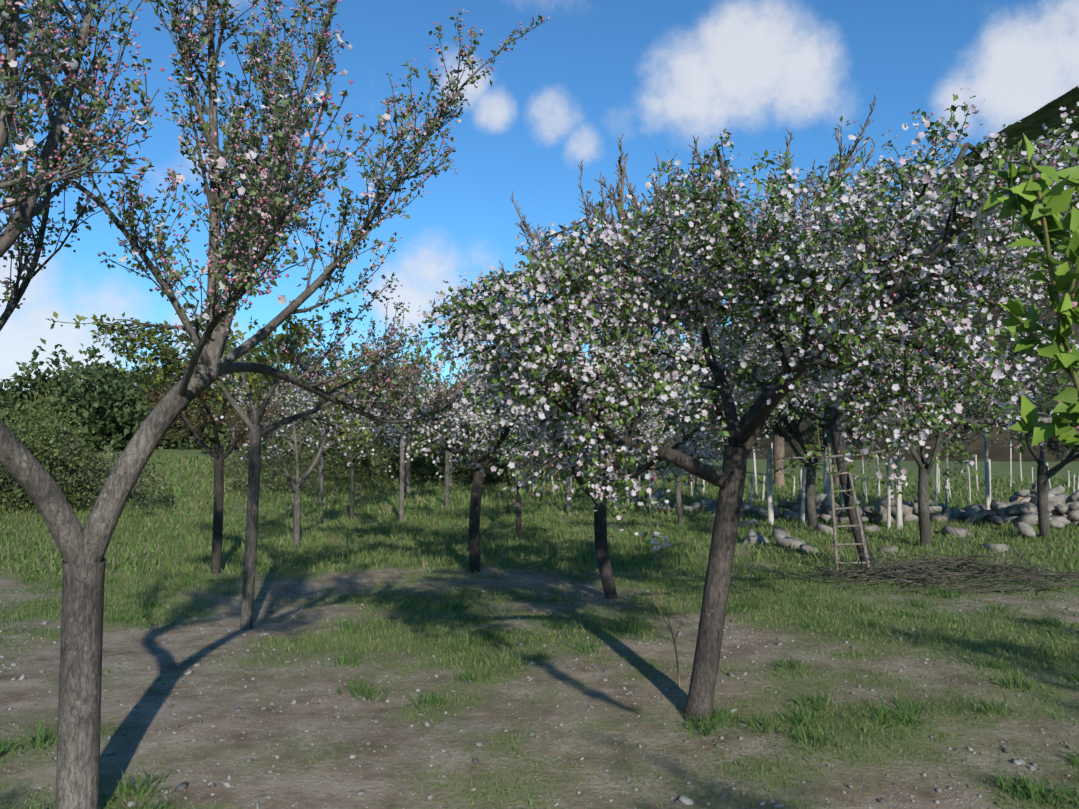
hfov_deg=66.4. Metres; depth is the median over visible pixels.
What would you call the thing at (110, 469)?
shrub
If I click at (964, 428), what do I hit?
blossoms
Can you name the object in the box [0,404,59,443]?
tree
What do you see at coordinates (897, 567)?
brush
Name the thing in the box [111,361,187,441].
hedge
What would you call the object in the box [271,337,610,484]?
tree foliage
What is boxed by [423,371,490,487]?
tree bark
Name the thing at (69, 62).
tree foliage
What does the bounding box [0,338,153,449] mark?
tree
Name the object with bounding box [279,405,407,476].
tree foliage
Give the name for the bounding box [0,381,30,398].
tree
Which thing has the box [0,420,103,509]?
shrub
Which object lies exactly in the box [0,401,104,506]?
shrub
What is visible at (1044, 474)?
trunk
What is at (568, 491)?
tree bark
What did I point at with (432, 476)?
hedge
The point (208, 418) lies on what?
tree foliage
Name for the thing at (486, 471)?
hedge
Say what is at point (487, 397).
tree foliage
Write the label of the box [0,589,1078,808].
fallen petals
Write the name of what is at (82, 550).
tree bark
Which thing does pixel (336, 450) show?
tree bark
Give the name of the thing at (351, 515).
tree bark
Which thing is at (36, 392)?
hedge
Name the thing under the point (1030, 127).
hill
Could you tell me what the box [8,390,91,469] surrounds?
shrub
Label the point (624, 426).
tree foliage
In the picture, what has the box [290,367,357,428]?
tree foliage
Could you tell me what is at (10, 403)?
tree
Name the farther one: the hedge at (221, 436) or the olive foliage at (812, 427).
the hedge at (221, 436)
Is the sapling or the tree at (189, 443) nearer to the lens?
the sapling
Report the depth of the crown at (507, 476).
24.85 m
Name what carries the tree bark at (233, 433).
on the ground at (288, 783)
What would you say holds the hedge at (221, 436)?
on the ground at (288, 783)
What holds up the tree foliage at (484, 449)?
on the tree bark at (518, 510)
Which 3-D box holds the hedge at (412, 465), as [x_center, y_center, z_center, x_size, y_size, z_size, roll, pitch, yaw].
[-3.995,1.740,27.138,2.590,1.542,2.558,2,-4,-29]
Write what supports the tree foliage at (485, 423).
attached to the tree bark at (447, 478)
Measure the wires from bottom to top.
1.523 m
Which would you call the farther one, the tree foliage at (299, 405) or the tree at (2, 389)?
the tree at (2, 389)
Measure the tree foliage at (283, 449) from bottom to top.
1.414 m
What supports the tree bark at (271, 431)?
on the ground at (288, 783)
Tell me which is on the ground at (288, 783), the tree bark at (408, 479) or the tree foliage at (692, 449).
the tree bark at (408, 479)
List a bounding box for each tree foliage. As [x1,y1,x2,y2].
[0,0,549,431]
[47,308,453,465]
[134,357,293,453]
[191,368,290,428]
[215,368,376,474]
[231,376,318,437]
[246,388,376,451]
[262,367,332,423]
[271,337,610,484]
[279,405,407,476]
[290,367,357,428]
[305,404,387,440]
[312,363,488,451]
[342,382,489,432]
[391,86,1078,554]
[398,388,515,443]
[417,384,575,488]
[421,370,493,447]
[429,373,497,432]
[458,325,797,503]
[463,367,612,434]
[494,398,674,457]
[601,385,801,463]
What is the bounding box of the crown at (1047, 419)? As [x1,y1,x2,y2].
[756,321,1072,500]
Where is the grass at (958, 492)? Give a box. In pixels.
[0,452,1078,808]
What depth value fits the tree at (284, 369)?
39.86 m
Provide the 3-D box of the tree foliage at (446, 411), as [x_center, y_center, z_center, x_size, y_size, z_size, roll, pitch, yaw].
[-3.252,0.000,21.122,3.784,2.442,4.103,-1,-4,25]
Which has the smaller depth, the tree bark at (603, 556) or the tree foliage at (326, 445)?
the tree bark at (603, 556)
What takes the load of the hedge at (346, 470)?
on the ground at (288, 783)
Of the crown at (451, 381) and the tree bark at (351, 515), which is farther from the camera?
the crown at (451, 381)
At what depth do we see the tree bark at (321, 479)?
18.56 m
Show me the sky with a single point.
(661, 74)
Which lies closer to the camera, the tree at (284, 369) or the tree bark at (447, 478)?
the tree bark at (447, 478)
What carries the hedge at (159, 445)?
on the ground at (288, 783)
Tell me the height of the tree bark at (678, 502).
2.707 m
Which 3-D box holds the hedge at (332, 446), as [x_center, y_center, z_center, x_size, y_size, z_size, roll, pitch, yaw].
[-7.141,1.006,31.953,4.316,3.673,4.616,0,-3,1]
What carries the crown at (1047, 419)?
on the ground at (288, 783)
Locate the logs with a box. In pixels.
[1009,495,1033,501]
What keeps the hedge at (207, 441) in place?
on the ground at (288, 783)
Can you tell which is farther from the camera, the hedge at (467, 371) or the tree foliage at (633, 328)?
the hedge at (467, 371)
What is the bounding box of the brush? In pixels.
[752,506,1078,594]
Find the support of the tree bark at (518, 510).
on the ground at (288, 783)
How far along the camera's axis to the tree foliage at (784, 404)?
14.38 m
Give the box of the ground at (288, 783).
[0,449,1078,808]
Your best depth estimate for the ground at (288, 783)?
5.19 m
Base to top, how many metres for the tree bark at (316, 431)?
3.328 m
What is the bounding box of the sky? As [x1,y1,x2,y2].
[0,0,1078,394]
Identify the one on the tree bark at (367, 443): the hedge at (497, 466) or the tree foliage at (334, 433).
the tree foliage at (334, 433)
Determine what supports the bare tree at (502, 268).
on the ground at (288, 783)
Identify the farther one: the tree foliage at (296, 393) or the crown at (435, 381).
the crown at (435, 381)
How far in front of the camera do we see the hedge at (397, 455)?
23.28 m
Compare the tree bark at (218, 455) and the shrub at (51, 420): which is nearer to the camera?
the tree bark at (218, 455)
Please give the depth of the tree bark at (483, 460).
10.12 m
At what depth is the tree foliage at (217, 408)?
24.74 m
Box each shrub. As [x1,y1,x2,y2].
[0,399,84,504]
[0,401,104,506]
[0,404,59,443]
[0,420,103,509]
[0,430,99,507]
[0,446,178,509]
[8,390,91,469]
[207,417,316,479]
[224,423,345,501]
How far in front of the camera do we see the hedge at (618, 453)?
24.70 m
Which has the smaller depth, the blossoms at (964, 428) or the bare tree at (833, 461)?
the blossoms at (964, 428)
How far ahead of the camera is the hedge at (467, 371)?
38.22 m
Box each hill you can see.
[633,85,1078,432]
[639,261,1078,461]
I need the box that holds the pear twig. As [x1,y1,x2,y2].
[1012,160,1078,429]
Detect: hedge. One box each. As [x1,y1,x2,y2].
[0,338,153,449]
[0,368,111,449]
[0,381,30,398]
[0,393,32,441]
[33,360,152,452]
[57,360,151,418]
[92,382,196,449]
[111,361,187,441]
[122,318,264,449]
[165,379,246,449]
[188,405,235,448]
[211,388,324,460]
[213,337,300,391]
[261,439,416,491]
[305,401,363,465]
[308,429,444,487]
[330,437,388,463]
[334,431,496,480]
[360,432,497,489]
[381,443,454,475]
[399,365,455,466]
[412,442,531,480]
[415,434,498,479]
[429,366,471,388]
[429,434,563,485]
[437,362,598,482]
[456,362,484,373]
[468,430,664,483]
[486,439,581,482]
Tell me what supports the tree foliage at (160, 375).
on the tree bark at (257, 431)
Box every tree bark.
[0,0,543,808]
[53,315,446,629]
[137,360,292,573]
[196,387,287,465]
[224,375,357,544]
[237,379,311,478]
[263,382,322,472]
[264,395,371,506]
[277,354,595,572]
[277,404,400,520]
[298,398,353,475]
[313,414,380,479]
[324,374,457,493]
[359,394,482,521]
[406,105,1078,721]
[415,390,512,507]
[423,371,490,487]
[424,388,551,534]
[465,334,775,598]
[469,371,527,491]
[508,402,668,512]
[620,393,789,524]
[640,362,1028,567]
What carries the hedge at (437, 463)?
on the ground at (288, 783)
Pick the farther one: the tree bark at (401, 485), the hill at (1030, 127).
the hill at (1030, 127)
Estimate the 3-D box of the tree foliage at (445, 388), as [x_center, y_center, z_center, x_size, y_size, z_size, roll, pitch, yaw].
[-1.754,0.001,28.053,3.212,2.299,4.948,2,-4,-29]
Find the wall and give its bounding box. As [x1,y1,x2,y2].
[646,481,1078,553]
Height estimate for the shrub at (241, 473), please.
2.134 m
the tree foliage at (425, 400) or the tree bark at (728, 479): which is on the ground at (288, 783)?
the tree bark at (728, 479)
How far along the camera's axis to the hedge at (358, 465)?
23.19 m
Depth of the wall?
15.57 m
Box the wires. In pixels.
[652,444,983,513]
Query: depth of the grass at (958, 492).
10.38 m
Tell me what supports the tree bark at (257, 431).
on the ground at (288, 783)
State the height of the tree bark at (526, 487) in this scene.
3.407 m
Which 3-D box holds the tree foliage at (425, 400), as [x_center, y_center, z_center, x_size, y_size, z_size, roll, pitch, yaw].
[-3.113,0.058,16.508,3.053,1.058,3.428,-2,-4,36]
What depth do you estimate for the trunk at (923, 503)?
12.71 m
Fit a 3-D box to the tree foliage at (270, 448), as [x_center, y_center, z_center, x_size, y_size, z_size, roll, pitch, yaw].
[-3.410,0.252,13.262,2.898,1.719,3.058,0,-3,1]
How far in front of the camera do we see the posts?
17.53 m
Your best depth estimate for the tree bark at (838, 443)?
10.71 m
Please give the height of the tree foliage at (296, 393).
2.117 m
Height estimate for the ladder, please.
1.865 m
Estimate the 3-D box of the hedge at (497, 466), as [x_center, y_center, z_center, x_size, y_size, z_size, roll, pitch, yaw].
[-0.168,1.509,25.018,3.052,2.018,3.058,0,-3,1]
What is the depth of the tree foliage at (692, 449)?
8.20 m
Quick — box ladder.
[826,429,870,570]
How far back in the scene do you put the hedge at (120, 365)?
34.70 m
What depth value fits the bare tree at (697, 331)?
23.86 m
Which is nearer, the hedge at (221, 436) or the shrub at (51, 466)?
the shrub at (51, 466)
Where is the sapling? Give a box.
[655,588,684,685]
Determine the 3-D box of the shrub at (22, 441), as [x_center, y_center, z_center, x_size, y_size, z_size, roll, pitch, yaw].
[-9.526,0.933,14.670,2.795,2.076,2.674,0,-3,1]
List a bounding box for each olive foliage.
[725,324,877,449]
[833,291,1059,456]
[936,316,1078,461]
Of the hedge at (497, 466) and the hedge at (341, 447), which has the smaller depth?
the hedge at (497, 466)
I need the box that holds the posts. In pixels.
[515,430,1078,529]
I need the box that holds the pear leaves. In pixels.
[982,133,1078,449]
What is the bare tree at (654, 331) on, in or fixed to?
on the ground at (288, 783)
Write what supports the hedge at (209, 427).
on the ground at (288, 783)
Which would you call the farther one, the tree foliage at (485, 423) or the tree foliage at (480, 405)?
the tree foliage at (480, 405)
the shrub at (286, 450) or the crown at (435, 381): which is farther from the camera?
the crown at (435, 381)
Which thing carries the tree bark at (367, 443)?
on the ground at (288, 783)
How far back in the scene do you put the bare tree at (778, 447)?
22.27 m
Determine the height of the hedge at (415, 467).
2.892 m

